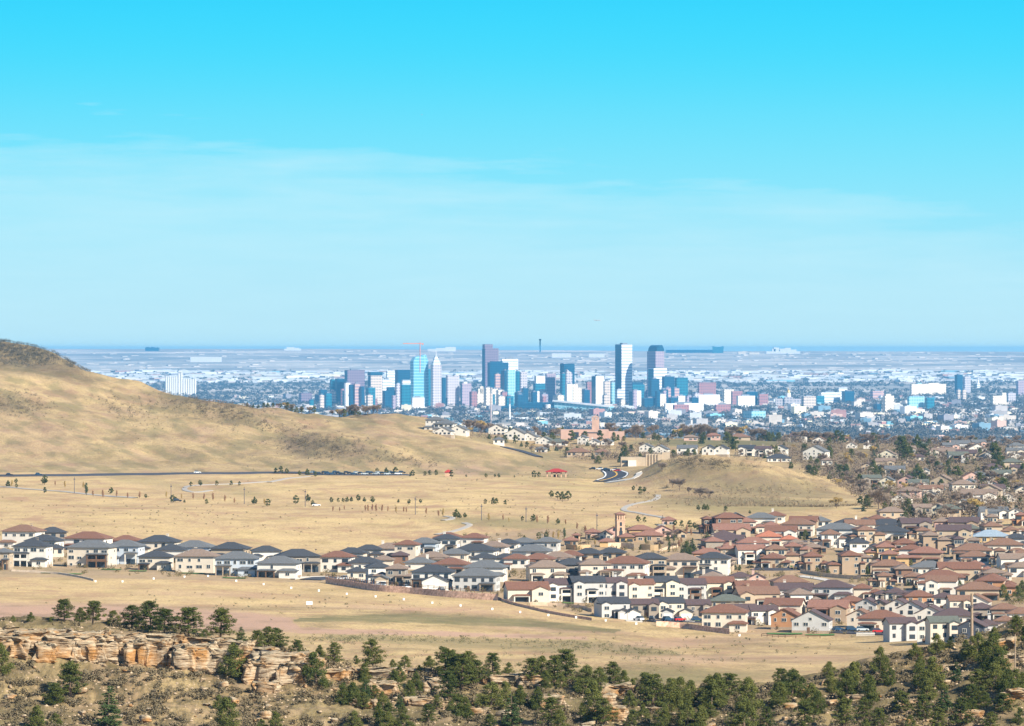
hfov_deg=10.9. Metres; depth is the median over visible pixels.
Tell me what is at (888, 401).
office tower
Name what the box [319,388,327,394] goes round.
office tower
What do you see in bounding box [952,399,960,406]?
city building
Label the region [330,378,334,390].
office tower
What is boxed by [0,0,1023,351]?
sky
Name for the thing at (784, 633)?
lawn
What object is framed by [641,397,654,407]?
office tower
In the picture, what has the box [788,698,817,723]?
pine tree
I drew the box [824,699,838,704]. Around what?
boulder
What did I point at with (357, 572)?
house
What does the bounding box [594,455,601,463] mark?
juniper
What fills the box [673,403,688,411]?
office tower
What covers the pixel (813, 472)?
juniper
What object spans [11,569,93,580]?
rubble bank
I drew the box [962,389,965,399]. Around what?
office tower
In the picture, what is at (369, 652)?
pine tree
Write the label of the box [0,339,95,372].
scrub oak
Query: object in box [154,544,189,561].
house
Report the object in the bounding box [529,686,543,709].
juniper
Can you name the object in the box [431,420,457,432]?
house
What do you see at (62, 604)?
pine tree
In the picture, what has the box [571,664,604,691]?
juniper
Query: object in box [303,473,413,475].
car park
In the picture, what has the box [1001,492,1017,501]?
house
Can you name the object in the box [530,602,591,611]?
garden wall
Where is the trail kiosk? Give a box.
[445,470,450,476]
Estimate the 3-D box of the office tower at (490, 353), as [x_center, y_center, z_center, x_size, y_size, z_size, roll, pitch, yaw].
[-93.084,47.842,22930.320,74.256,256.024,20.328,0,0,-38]
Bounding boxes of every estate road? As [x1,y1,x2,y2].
[300,576,366,583]
[645,620,701,622]
[750,567,799,570]
[829,630,882,634]
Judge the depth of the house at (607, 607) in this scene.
1971.96 m
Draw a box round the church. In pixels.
[560,415,623,439]
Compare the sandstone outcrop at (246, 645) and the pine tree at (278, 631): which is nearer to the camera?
the sandstone outcrop at (246, 645)
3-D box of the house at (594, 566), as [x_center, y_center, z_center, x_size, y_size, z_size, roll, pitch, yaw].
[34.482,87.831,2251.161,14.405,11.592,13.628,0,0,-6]
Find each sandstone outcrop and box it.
[0,627,27,634]
[0,635,30,658]
[4,629,58,653]
[7,639,31,659]
[27,628,73,632]
[31,641,57,663]
[37,632,85,661]
[68,630,114,634]
[68,634,105,663]
[82,642,107,666]
[91,633,124,663]
[105,633,146,642]
[119,643,137,662]
[121,642,150,666]
[129,637,171,668]
[131,632,187,644]
[166,648,197,671]
[172,643,219,673]
[173,635,223,647]
[197,656,217,673]
[203,649,240,674]
[208,639,256,650]
[241,650,254,662]
[241,660,271,684]
[247,650,305,680]
[251,680,280,694]
[252,646,279,651]
[275,662,310,685]
[287,651,318,656]
[305,657,326,668]
[313,668,348,680]
[341,666,406,677]
[348,698,377,709]
[366,679,399,696]
[403,695,443,705]
[404,667,433,674]
[422,677,447,692]
[465,706,490,714]
[479,671,525,683]
[514,673,543,687]
[534,693,566,706]
[587,705,628,722]
[593,693,617,704]
[599,681,637,695]
[640,706,661,715]
[843,694,863,700]
[894,698,925,706]
[925,664,962,671]
[952,709,984,719]
[977,638,1014,651]
[998,652,1023,665]
[1001,687,1023,704]
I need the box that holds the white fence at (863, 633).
[856,632,874,635]
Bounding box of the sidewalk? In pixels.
[291,576,388,585]
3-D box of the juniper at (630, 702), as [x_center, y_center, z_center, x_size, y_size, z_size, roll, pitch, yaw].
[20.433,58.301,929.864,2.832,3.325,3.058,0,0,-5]
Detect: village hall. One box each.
[562,536,579,545]
[584,528,600,538]
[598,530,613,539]
[598,537,614,546]
[607,526,614,537]
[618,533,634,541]
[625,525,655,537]
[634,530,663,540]
[654,525,673,535]
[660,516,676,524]
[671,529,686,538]
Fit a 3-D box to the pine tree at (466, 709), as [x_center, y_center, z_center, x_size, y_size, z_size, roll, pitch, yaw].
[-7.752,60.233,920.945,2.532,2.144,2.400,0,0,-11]
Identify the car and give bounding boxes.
[633,616,643,620]
[662,616,673,620]
[674,616,685,620]
[690,616,701,620]
[832,627,843,630]
[845,626,856,630]
[855,626,868,630]
[872,628,882,632]
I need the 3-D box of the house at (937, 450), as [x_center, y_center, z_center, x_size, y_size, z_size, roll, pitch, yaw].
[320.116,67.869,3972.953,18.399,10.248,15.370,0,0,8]
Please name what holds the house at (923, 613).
on the ground at (78, 428)
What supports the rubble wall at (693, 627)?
on the ground at (78, 428)
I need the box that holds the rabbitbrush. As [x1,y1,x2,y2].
[287,632,749,671]
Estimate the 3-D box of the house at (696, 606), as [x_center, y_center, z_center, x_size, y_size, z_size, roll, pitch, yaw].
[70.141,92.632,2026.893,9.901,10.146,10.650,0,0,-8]
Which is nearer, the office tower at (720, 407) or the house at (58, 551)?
the house at (58, 551)
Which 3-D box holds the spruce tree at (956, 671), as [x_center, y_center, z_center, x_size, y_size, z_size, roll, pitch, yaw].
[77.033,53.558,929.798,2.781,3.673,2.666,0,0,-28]
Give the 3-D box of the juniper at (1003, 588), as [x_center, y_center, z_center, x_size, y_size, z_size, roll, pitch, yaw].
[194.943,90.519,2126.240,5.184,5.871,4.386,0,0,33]
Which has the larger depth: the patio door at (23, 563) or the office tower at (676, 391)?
the office tower at (676, 391)
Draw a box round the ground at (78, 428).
[0,342,1023,725]
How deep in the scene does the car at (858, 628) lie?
1919.42 m
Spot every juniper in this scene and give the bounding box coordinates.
[0,642,15,675]
[22,705,46,725]
[26,612,34,621]
[41,682,68,704]
[49,712,62,725]
[72,607,85,621]
[106,610,121,624]
[195,629,210,636]
[213,694,221,708]
[213,696,241,725]
[218,642,247,677]
[256,718,266,725]
[264,711,284,725]
[300,651,332,688]
[315,645,325,657]
[334,682,353,704]
[343,682,364,704]
[343,709,363,725]
[352,655,359,663]
[357,663,372,679]
[358,673,369,690]
[372,702,384,725]
[377,691,390,705]
[380,711,396,725]
[388,659,396,666]
[394,712,414,725]
[395,665,406,680]
[397,655,413,666]
[403,680,417,695]
[408,672,424,691]
[421,655,437,669]
[445,693,472,717]
[454,696,473,715]
[473,681,510,708]
[500,681,514,702]
[503,662,515,673]
[513,685,528,705]
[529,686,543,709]
[534,655,549,673]
[538,669,553,688]
[549,432,556,438]
[552,710,568,725]
[554,673,567,688]
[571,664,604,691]
[577,703,586,714]
[580,679,602,721]
[588,666,609,686]
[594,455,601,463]
[610,432,616,440]
[615,670,631,683]
[622,690,637,706]
[637,704,650,719]
[649,702,675,725]
[654,677,684,710]
[670,676,692,706]
[673,699,701,725]
[680,541,692,553]
[681,680,698,706]
[695,705,708,725]
[697,674,725,702]
[698,678,727,708]
[705,704,719,716]
[707,672,729,704]
[723,697,759,725]
[733,676,765,711]
[767,682,790,708]
[773,445,779,453]
[778,667,806,696]
[797,676,807,693]
[799,682,823,705]
[802,529,808,539]
[810,466,818,474]
[810,690,827,713]
[812,459,820,469]
[818,661,836,675]
[822,670,837,692]
[824,437,833,446]
[827,445,833,457]
[833,668,859,697]
[845,661,860,685]
[851,660,862,675]
[855,473,861,485]
[857,675,879,702]
[860,674,875,691]
[860,718,871,725]
[866,460,877,473]
[869,645,890,671]
[884,667,896,685]
[904,715,918,725]
[906,643,923,658]
[911,662,925,687]
[914,656,925,669]
[916,677,938,699]
[917,655,949,690]
[927,634,945,653]
[945,636,954,647]
[959,639,969,654]
[960,631,988,660]
[968,699,980,709]
[973,632,1008,665]
[979,692,992,706]
[982,661,1005,687]
[986,627,1000,638]
[988,646,1011,671]
[992,668,1021,695]
[999,584,1006,597]
[1006,668,1023,688]
[1009,585,1023,600]
[1010,707,1023,723]
[1017,463,1023,478]
[1019,580,1023,591]
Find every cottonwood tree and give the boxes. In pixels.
[735,425,747,432]
[828,497,842,507]
[884,480,895,488]
[967,498,984,504]
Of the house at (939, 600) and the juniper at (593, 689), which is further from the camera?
the house at (939, 600)
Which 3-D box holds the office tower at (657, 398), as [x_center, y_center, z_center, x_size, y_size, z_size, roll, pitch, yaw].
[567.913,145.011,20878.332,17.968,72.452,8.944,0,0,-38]
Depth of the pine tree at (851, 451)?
3979.73 m
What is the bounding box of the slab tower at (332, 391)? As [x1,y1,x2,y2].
[331,389,333,403]
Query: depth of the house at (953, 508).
2727.71 m
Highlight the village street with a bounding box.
[801,540,995,567]
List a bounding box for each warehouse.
[276,372,300,373]
[284,376,309,377]
[322,374,339,376]
[453,373,473,375]
[518,370,541,371]
[541,370,559,372]
[688,376,722,377]
[720,379,744,381]
[788,374,811,375]
[816,378,847,379]
[839,378,871,380]
[859,370,886,371]
[883,376,914,377]
[895,379,920,381]
[896,370,932,370]
[971,370,997,371]
[996,374,1023,375]
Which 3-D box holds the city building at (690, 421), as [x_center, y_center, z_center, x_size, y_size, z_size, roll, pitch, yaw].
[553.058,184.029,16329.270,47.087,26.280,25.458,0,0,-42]
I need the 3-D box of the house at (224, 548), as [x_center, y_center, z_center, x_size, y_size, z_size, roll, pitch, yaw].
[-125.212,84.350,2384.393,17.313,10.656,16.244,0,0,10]
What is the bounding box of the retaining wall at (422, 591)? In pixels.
[326,577,497,600]
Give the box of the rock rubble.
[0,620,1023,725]
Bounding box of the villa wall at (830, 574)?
[800,569,860,579]
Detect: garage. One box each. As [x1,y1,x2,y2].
[374,574,389,585]
[420,574,449,589]
[617,608,629,618]
[626,608,640,618]
[660,608,674,617]
[678,607,693,619]
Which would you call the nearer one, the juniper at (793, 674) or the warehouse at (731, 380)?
the juniper at (793, 674)
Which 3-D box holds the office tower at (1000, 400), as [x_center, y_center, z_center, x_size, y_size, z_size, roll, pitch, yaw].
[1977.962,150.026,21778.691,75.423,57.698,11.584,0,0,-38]
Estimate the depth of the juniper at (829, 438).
4255.70 m
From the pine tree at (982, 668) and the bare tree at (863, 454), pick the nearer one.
the pine tree at (982, 668)
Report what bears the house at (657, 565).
on the ground at (78, 428)
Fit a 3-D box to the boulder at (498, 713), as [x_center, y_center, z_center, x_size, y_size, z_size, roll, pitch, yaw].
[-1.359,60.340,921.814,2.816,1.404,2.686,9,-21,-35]
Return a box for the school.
[620,452,669,466]
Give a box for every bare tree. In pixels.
[361,405,371,415]
[462,419,472,427]
[473,422,485,435]
[604,422,618,430]
[629,425,642,435]
[646,424,658,433]
[653,540,664,546]
[658,462,667,468]
[662,531,673,535]
[672,478,685,489]
[679,424,693,431]
[693,424,707,433]
[693,487,708,495]
[707,427,718,432]
[723,426,736,433]
[747,428,759,440]
[756,427,766,440]
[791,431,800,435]
[801,430,809,436]
[817,454,827,458]
[841,470,849,475]
[843,475,853,479]
[848,478,857,485]
[854,451,865,462]
[858,479,868,487]
[865,435,874,440]
[867,488,892,508]
[882,433,890,440]
[893,473,902,481]
[907,483,917,487]
[916,448,927,454]
[926,493,935,499]
[928,458,939,466]
[936,451,944,460]
[938,508,948,516]
[941,505,953,511]
[949,509,957,516]
[951,492,963,500]
[952,475,962,480]
[956,501,967,514]
[960,492,972,499]
[963,504,975,511]
[979,464,989,472]
[981,477,990,483]
[986,504,997,508]
[988,470,997,478]
[1003,474,1016,481]
[1012,435,1021,441]
[1016,469,1023,475]
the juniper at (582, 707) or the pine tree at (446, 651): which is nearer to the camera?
the juniper at (582, 707)
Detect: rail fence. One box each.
[325,573,497,593]
[761,633,819,637]
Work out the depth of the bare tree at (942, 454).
3903.93 m
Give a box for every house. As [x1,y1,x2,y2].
[0,523,46,547]
[0,548,15,569]
[11,539,54,566]
[24,532,64,545]
[44,524,67,543]
[53,544,64,558]
[63,531,114,549]
[65,540,118,567]
[111,539,146,564]
[113,535,140,541]
[136,534,181,552]
[137,551,173,570]
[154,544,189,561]
[173,547,220,572]
[177,540,216,551]
[209,540,252,554]
[213,551,260,576]
[250,545,281,560]
[255,556,303,578]
[274,549,320,572]
[320,551,355,572]
[340,547,368,558]
[345,567,365,579]
[346,556,384,568]
[358,544,383,557]
[363,562,388,582]
[372,563,411,585]
[375,555,395,565]
[378,540,394,556]
[390,551,409,564]
[393,540,421,559]
[403,554,436,569]
[410,564,455,588]
[413,537,440,552]
[416,550,449,561]
[424,416,446,429]
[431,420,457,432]
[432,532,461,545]
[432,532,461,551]
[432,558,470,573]
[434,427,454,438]
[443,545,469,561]
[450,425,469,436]
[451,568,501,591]
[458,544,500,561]
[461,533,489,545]
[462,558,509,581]
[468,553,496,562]
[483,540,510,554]
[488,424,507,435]
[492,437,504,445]
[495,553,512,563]
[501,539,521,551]
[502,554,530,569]
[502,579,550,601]
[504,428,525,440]
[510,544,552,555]
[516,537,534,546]
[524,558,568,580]
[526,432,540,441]
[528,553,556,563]
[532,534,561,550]
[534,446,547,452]
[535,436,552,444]
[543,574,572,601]
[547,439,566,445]
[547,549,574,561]
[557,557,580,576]
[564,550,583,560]
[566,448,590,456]
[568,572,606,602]
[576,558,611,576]
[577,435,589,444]
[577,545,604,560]
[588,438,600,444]
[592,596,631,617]
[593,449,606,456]
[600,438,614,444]
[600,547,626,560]
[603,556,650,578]
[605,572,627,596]
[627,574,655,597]
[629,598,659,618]
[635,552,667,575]
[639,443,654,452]
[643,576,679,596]
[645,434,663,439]
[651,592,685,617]
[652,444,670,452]
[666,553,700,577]
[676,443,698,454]
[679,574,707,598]
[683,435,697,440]
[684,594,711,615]
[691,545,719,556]
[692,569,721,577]
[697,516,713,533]
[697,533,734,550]
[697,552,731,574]
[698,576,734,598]
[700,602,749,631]
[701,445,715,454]
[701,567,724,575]
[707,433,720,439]
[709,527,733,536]
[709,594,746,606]
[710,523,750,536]
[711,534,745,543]
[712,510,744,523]
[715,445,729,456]
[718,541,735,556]
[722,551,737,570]
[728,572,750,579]
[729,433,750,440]
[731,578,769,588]
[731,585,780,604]
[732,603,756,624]
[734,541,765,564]
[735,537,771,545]
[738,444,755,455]
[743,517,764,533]
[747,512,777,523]
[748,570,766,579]
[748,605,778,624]
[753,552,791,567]
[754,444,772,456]
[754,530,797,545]
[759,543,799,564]
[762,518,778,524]
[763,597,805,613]
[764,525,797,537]
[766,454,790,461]
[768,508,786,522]
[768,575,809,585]
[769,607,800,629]
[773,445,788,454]
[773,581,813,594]
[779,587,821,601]
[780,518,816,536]
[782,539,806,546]
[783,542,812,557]
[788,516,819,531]
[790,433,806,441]
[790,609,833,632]
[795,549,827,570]
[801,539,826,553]
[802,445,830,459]
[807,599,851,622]
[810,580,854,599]
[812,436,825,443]
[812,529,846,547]
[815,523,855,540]
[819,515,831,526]
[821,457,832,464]
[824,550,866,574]
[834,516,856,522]
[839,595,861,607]
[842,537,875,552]
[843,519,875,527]
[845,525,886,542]
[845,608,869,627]
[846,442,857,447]
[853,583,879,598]
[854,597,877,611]
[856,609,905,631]
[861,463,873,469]
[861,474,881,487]
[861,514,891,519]
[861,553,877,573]
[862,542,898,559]
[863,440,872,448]
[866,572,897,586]
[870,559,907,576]
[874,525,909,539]
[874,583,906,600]
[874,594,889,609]
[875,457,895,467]
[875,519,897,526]
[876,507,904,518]
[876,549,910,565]
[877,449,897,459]
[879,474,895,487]
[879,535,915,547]
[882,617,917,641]
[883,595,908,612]
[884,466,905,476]
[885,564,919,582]
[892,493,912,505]
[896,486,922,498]
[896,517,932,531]
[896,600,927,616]
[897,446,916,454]
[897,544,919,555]
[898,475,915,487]
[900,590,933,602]
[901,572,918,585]
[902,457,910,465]
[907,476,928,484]
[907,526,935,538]
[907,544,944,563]
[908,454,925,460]
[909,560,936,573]
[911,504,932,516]
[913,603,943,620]
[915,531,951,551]
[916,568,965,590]
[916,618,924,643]
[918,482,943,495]
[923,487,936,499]
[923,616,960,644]
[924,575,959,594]
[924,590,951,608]
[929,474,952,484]
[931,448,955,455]
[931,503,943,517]
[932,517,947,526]
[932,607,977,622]
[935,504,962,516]
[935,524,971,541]
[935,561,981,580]
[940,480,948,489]
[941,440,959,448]
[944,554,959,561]
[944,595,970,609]
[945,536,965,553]
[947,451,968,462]
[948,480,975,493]
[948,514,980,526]
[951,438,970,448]
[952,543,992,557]
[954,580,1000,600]
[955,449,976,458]
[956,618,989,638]
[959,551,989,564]
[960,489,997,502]
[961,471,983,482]
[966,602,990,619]
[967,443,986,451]
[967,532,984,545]
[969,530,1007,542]
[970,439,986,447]
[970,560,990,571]
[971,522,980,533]
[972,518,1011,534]
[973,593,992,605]
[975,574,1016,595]
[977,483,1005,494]
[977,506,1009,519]
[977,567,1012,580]
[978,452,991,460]
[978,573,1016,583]
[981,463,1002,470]
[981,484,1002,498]
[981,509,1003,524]
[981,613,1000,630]
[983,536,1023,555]
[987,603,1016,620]
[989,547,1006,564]
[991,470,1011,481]
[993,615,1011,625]
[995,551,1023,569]
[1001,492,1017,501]
[1002,458,1022,468]
[1003,530,1023,548]
[1004,447,1023,456]
[1004,526,1023,534]
[1005,607,1023,616]
[1006,442,1023,446]
[1006,562,1023,576]
[1008,504,1022,518]
[1010,464,1023,476]
[1010,512,1023,525]
[1011,451,1023,459]
[1013,485,1023,494]
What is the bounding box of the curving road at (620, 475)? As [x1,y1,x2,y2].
[594,470,628,480]
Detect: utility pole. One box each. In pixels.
[970,593,972,646]
[1014,634,1015,677]
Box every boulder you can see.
[4,693,16,698]
[77,687,87,693]
[139,715,151,722]
[217,681,228,687]
[229,696,238,703]
[258,710,271,718]
[496,710,510,716]
[580,720,595,724]
[782,702,797,708]
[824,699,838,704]
[1005,636,1016,641]
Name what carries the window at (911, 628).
in the house at (896, 629)
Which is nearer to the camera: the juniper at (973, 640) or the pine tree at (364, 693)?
the pine tree at (364, 693)
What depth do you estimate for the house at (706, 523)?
2599.77 m
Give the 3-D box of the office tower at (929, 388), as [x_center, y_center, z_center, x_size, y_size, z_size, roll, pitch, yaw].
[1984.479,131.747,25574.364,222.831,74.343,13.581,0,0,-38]
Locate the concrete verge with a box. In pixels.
[604,471,641,482]
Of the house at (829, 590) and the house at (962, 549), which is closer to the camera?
the house at (829, 590)
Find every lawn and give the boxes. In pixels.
[767,633,801,633]
[805,634,834,634]
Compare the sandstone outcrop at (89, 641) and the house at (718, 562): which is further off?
the house at (718, 562)
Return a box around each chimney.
[490,387,491,422]
[509,398,510,419]
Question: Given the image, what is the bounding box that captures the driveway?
[625,619,642,621]
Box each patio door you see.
[15,554,25,565]
[89,555,106,567]
[127,559,136,564]
[217,570,228,575]
[259,572,272,577]
[304,566,317,571]
[413,582,421,587]
[481,585,492,590]
[515,597,527,601]
[533,577,542,580]
[562,590,569,601]
[589,591,595,602]
[654,567,664,575]
[654,589,661,596]
[684,573,693,577]
[691,590,699,598]
[747,555,752,563]
[816,596,826,599]
[860,625,873,630]
[985,596,996,600]
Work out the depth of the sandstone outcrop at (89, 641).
941.17 m
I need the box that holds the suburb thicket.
[470,430,1023,518]
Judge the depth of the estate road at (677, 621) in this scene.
1973.79 m
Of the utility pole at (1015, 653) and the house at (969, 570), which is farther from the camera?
the house at (969, 570)
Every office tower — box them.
[299,392,311,402]
[309,399,313,404]
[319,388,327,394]
[319,394,323,407]
[324,392,331,408]
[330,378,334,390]
[335,377,343,404]
[344,369,364,401]
[344,382,349,406]
[349,385,353,404]
[354,382,359,406]
[360,386,363,406]
[366,386,374,404]
[366,394,372,405]
[367,372,382,405]
[382,378,391,403]
[383,387,394,407]
[386,369,394,386]
[392,395,395,408]
[395,370,409,384]
[395,383,399,407]
[400,380,410,406]
[410,355,427,406]
[411,396,424,407]
[428,368,430,405]
[431,355,440,405]
[441,378,445,403]
[446,375,458,405]
[460,382,470,404]
[469,390,476,407]
[477,386,483,403]
[482,344,498,388]
[484,386,489,405]
[487,361,507,388]
[493,387,497,403]
[494,373,500,388]
[496,388,501,395]
[496,395,504,405]
[500,390,506,395]
[501,358,517,369]
[501,369,506,391]
[505,395,513,405]
[507,369,515,395]
[514,391,522,405]
[515,393,523,405]
[516,370,519,391]
[520,370,526,390]
[521,387,527,401]
[531,391,536,401]
[533,376,544,390]
[535,389,544,401]
[540,393,547,401]
[545,372,555,401]
[555,394,563,400]
[560,363,574,383]
[560,372,564,400]
[565,369,571,400]
[566,383,572,401]
[573,384,581,402]
[582,389,589,402]
[586,380,591,402]
[592,375,603,404]
[602,393,608,404]
[603,380,609,404]
[610,381,614,403]
[615,343,631,402]
[615,388,622,404]
[619,398,624,405]
[629,389,640,406]
[632,382,644,397]
[632,391,636,408]
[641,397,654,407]
[647,345,663,396]
[648,367,666,396]
[650,377,658,396]
[655,391,659,408]
[659,388,667,402]
[660,393,665,405]
[662,375,674,395]
[664,402,703,411]
[666,386,670,396]
[668,396,677,402]
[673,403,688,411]
[675,376,687,395]
[675,387,678,396]
[677,394,684,401]
[685,395,691,401]
[689,396,698,402]
[698,381,715,394]
[699,393,719,405]
[714,403,730,412]
[723,388,733,403]
[731,390,741,404]
[736,394,754,407]
[743,409,765,418]
[746,390,757,404]
[758,393,767,404]
[801,395,815,408]
[816,394,823,403]
[819,391,839,402]
[838,386,846,399]
[842,390,853,402]
[870,390,883,397]
[874,402,880,410]
[883,394,893,410]
[907,395,924,407]
[910,383,945,394]
[925,396,933,408]
[955,374,962,393]
[956,389,960,398]
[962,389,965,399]
[963,375,970,392]
[976,378,979,388]
[991,393,1006,404]
[1006,392,1015,401]
[1016,379,1023,394]
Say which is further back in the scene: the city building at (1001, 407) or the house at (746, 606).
the city building at (1001, 407)
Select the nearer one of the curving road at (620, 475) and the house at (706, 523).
the house at (706, 523)
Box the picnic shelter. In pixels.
[546,468,566,476]
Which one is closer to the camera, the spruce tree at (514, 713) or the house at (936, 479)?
the spruce tree at (514, 713)
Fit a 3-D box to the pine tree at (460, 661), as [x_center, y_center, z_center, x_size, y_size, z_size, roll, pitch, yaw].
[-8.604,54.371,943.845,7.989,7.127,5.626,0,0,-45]
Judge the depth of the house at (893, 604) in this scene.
2024.27 m
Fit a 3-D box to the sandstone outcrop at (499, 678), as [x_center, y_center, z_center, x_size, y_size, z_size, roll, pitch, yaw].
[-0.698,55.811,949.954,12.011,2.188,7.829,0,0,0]
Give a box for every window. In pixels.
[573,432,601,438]
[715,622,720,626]
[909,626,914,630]
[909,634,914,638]
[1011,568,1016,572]
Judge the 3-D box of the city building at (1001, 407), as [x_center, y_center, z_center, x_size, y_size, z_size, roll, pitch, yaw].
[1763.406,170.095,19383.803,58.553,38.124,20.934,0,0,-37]
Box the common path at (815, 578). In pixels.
[800,575,854,585]
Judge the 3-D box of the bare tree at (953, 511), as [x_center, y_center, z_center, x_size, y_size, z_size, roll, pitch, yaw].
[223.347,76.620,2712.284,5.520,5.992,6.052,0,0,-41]
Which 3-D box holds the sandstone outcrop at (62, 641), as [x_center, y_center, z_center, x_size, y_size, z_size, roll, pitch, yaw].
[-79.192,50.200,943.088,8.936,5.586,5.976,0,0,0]
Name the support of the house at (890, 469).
on the ground at (78, 428)
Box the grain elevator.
[165,371,195,394]
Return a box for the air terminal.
[665,348,711,352]
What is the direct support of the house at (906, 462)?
on the ground at (78, 428)
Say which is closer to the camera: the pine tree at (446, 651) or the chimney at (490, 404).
the pine tree at (446, 651)
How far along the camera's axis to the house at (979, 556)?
2351.59 m
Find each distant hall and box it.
[145,347,159,350]
[190,357,221,361]
[284,347,300,350]
[428,347,455,350]
[552,353,570,357]
[589,354,604,356]
[766,347,799,353]
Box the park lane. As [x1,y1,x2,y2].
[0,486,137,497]
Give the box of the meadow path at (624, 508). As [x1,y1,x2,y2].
[621,495,662,525]
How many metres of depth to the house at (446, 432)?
4083.68 m
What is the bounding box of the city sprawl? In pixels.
[62,350,1023,443]
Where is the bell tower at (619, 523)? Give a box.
[614,512,624,540]
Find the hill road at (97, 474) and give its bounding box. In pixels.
[0,471,307,476]
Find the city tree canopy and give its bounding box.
[99,369,1023,444]
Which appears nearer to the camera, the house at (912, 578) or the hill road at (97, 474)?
the house at (912, 578)
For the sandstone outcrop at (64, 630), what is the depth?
947.85 m
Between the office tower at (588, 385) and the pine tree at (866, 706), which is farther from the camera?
the office tower at (588, 385)
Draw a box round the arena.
[501,400,613,410]
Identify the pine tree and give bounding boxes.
[41,475,47,484]
[47,660,87,697]
[51,598,77,621]
[82,600,106,623]
[116,605,144,626]
[130,600,166,631]
[152,608,179,632]
[172,607,204,635]
[204,606,241,637]
[248,630,266,646]
[258,626,278,645]
[264,627,289,646]
[288,639,304,651]
[321,642,344,663]
[355,691,371,709]
[360,638,387,665]
[370,685,381,698]
[382,702,397,719]
[386,669,402,690]
[396,705,407,715]
[417,704,439,721]
[426,646,458,674]
[432,669,462,698]
[433,694,441,708]
[437,651,473,679]
[446,652,479,689]
[452,509,459,517]
[461,708,473,717]
[463,650,477,668]
[463,661,478,684]
[470,659,492,684]
[481,713,497,725]
[483,652,505,675]
[512,435,517,443]
[513,689,525,703]
[517,658,542,678]
[534,697,563,723]
[540,655,567,681]
[551,648,580,682]
[559,491,565,500]
[565,491,571,500]
[568,430,575,440]
[592,697,620,724]
[597,430,602,440]
[602,661,625,682]
[621,447,629,456]
[623,709,640,725]
[633,672,654,696]
[635,673,672,706]
[651,432,657,440]
[720,673,742,698]
[722,432,731,443]
[730,436,738,450]
[757,706,777,725]
[764,432,771,440]
[771,668,786,684]
[774,432,783,441]
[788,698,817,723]
[830,697,858,725]
[833,430,841,441]
[834,464,842,476]
[840,465,851,477]
[848,448,854,457]
[853,697,873,718]
[860,495,872,506]
[869,433,879,443]
[870,707,889,725]
[874,670,889,684]
[876,466,884,475]
[891,690,915,712]
[892,435,911,453]
[898,443,913,459]
[902,498,911,512]
[907,506,913,515]
[910,694,934,719]
[911,434,923,448]
[916,468,926,478]
[918,444,930,456]
[927,706,952,725]
[933,460,942,471]
[947,697,974,725]
[952,465,963,477]
[962,683,982,702]
[966,669,991,689]
[974,472,986,483]
[975,685,990,700]
[977,664,989,677]
[979,711,999,725]
[982,656,993,670]
[989,443,1001,456]
[991,693,1016,713]
[993,452,1004,463]
[995,458,1003,465]
[1000,478,1009,491]
[1005,615,1023,634]
[1017,625,1023,640]
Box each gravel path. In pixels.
[182,481,267,492]
[268,476,312,481]
[434,522,472,534]
[442,516,455,520]
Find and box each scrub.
[0,616,1023,725]
[576,480,872,506]
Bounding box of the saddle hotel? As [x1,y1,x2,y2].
[712,346,723,352]
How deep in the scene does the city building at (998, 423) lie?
15520.06 m
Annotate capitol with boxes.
[775,388,800,405]
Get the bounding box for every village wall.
[566,544,590,549]
[608,542,633,548]
[641,544,657,549]
[660,544,677,551]
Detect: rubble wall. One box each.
[498,597,591,620]
[656,621,728,633]
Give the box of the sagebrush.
[0,393,871,664]
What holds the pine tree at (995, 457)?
on the ground at (78, 428)
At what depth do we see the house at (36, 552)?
2283.63 m
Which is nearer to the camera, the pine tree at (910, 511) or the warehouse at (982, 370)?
the pine tree at (910, 511)
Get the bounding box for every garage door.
[423,584,445,588]
[620,613,626,618]
[629,614,638,618]
[681,614,690,619]
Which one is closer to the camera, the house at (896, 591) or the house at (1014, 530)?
the house at (896, 591)
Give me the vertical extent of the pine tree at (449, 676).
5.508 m
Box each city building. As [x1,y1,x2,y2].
[283,393,290,398]
[401,404,410,410]
[436,402,443,407]
[486,405,500,411]
[564,413,580,418]
[589,408,604,415]
[599,411,611,417]
[620,405,633,408]
[644,410,657,417]
[664,413,677,419]
[667,409,681,415]
[685,419,692,423]
[689,412,701,418]
[693,418,707,423]
[702,411,718,413]
[706,413,723,417]
[724,421,736,426]
[730,408,741,412]
[769,414,781,423]
[788,403,799,409]
[791,406,805,413]
[809,411,823,416]
[814,405,830,411]
[827,413,842,418]
[831,409,845,416]
[851,401,860,406]
[855,412,872,419]
[860,417,870,421]
[867,421,876,425]
[900,405,916,413]
[905,415,922,421]
[919,413,931,420]
[936,425,948,432]
[938,414,953,420]
[950,424,967,428]
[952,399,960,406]
[972,422,990,430]
[988,417,1002,422]
[991,410,1007,414]
[991,419,1005,427]
[992,405,1007,410]
[998,415,1015,419]
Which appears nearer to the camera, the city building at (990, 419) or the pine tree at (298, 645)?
the pine tree at (298, 645)
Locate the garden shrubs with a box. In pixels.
[0,523,1023,633]
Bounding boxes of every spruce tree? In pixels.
[92,684,121,725]
[236,627,247,640]
[360,680,371,698]
[395,694,405,708]
[501,694,523,725]
[686,538,696,553]
[698,433,704,443]
[838,432,846,443]
[901,509,908,517]
[922,494,929,503]
[936,688,952,710]
[949,661,962,680]
[1004,592,1009,599]
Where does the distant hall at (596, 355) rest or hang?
on the ground at (78, 428)
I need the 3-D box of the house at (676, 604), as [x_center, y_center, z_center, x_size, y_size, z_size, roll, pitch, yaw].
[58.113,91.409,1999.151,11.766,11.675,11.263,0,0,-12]
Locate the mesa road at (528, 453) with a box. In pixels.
[500,446,542,457]
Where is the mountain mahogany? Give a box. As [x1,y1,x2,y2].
[0,386,770,470]
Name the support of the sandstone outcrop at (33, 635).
on the ground at (78, 428)
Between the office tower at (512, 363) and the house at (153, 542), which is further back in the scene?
the office tower at (512, 363)

